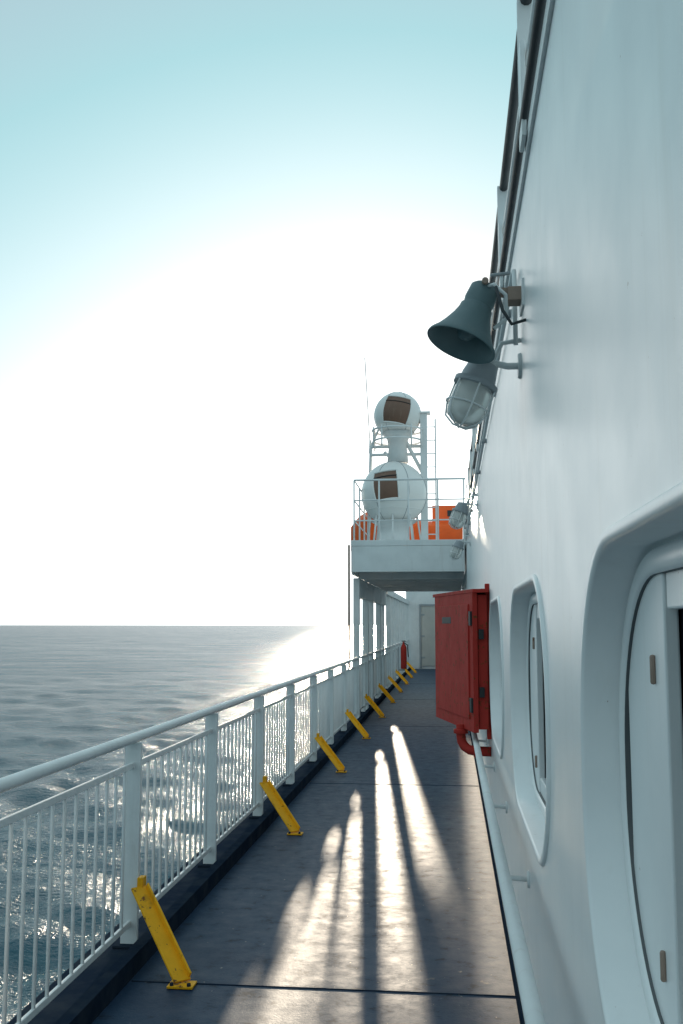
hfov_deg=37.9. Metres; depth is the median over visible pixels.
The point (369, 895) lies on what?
ship deck
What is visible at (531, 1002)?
handrail
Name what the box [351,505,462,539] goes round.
rescue boat
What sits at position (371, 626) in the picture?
support column
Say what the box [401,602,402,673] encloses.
support column
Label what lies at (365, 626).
support column
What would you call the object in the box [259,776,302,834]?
yellow railing brace
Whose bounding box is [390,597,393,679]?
support column
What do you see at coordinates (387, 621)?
support column
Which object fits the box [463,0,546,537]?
deck railing
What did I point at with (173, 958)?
yellow railing brace
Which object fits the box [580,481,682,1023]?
window
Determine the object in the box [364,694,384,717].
yellow railing brace
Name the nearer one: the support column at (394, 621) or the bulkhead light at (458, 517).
the bulkhead light at (458, 517)
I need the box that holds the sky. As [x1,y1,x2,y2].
[0,0,516,624]
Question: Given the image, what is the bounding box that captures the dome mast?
[367,411,436,539]
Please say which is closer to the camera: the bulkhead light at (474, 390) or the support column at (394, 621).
the bulkhead light at (474, 390)
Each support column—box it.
[353,578,359,718]
[362,593,368,709]
[369,585,373,700]
[376,589,380,696]
[381,605,384,687]
[386,596,390,686]
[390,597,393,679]
[393,599,395,645]
[396,600,398,678]
[398,601,400,673]
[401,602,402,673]
[403,603,404,671]
[405,604,406,646]
[406,604,407,668]
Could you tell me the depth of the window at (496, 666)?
6.78 m
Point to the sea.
(65, 690)
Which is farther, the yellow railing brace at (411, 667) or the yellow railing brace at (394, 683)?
the yellow railing brace at (411, 667)
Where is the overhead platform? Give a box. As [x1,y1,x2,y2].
[348,477,464,668]
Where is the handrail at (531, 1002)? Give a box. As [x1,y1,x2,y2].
[471,732,545,1023]
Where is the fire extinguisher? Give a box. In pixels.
[398,641,408,676]
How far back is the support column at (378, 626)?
22.32 m
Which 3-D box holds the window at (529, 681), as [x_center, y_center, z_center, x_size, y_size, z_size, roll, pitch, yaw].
[0.719,0.702,3.618,0.111,0.908,1.728,-1,-7,6]
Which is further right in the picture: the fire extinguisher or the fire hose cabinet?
the fire hose cabinet
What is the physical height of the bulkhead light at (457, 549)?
0.337 m
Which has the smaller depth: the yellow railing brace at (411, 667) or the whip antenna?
the whip antenna
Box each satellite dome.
[361,461,426,539]
[372,392,422,463]
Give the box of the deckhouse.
[406,591,453,668]
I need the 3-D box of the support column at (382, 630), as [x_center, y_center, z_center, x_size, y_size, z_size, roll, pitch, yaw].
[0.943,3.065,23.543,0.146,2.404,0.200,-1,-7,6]
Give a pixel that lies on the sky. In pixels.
(213, 213)
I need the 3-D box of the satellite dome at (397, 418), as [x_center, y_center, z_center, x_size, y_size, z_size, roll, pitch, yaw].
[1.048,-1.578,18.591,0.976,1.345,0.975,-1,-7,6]
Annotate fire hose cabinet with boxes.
[433,584,491,757]
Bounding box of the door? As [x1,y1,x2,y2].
[419,604,435,667]
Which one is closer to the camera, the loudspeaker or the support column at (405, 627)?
the loudspeaker
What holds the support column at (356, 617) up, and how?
on the ship
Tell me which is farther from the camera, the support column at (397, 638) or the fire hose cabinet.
the support column at (397, 638)
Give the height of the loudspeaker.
0.323 m
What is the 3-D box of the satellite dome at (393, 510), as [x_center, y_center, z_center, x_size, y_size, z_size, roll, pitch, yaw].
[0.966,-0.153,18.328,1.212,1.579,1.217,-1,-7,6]
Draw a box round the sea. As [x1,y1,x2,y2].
[0,625,385,1023]
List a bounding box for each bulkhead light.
[445,338,521,429]
[448,495,477,529]
[449,535,470,559]
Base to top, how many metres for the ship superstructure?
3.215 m
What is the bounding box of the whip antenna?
[364,357,370,446]
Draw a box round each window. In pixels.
[489,596,503,758]
[510,574,550,865]
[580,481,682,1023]
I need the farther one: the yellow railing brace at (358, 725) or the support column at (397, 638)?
the support column at (397, 638)
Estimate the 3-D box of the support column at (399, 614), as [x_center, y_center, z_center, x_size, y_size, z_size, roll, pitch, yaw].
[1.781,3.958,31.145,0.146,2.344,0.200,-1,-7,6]
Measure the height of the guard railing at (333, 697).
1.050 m
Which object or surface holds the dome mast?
on the overhead platform
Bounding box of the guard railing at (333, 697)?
[0,640,408,1023]
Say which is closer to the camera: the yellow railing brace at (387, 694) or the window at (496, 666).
the window at (496, 666)
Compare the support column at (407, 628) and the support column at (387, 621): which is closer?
the support column at (387, 621)
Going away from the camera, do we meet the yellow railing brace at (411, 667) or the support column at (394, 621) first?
the support column at (394, 621)
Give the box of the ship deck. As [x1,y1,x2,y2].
[7,667,519,1023]
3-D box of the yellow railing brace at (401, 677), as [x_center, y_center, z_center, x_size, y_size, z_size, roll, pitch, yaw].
[1.691,4.639,28.006,0.146,0.387,0.572,6,-9,-41]
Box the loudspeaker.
[427,271,525,363]
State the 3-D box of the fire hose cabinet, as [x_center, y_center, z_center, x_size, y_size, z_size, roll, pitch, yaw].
[0.897,1.179,7.523,0.426,1.228,1.280,-1,-7,6]
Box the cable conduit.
[465,269,517,549]
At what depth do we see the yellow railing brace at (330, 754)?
11.41 m
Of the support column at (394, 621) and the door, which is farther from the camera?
the door
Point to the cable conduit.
(513, 280)
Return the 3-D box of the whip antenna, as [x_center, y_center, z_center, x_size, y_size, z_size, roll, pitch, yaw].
[0.503,-2.019,18.802,0.138,1.850,0.057,-1,-7,6]
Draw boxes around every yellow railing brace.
[131,875,196,989]
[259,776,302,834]
[315,733,346,772]
[345,709,370,738]
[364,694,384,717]
[378,683,395,702]
[387,675,402,691]
[395,670,408,683]
[407,662,416,672]
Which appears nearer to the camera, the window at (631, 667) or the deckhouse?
the window at (631, 667)
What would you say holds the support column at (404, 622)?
on the ship
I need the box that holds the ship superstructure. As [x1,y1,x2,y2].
[461,0,682,1023]
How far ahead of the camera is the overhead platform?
16.89 m

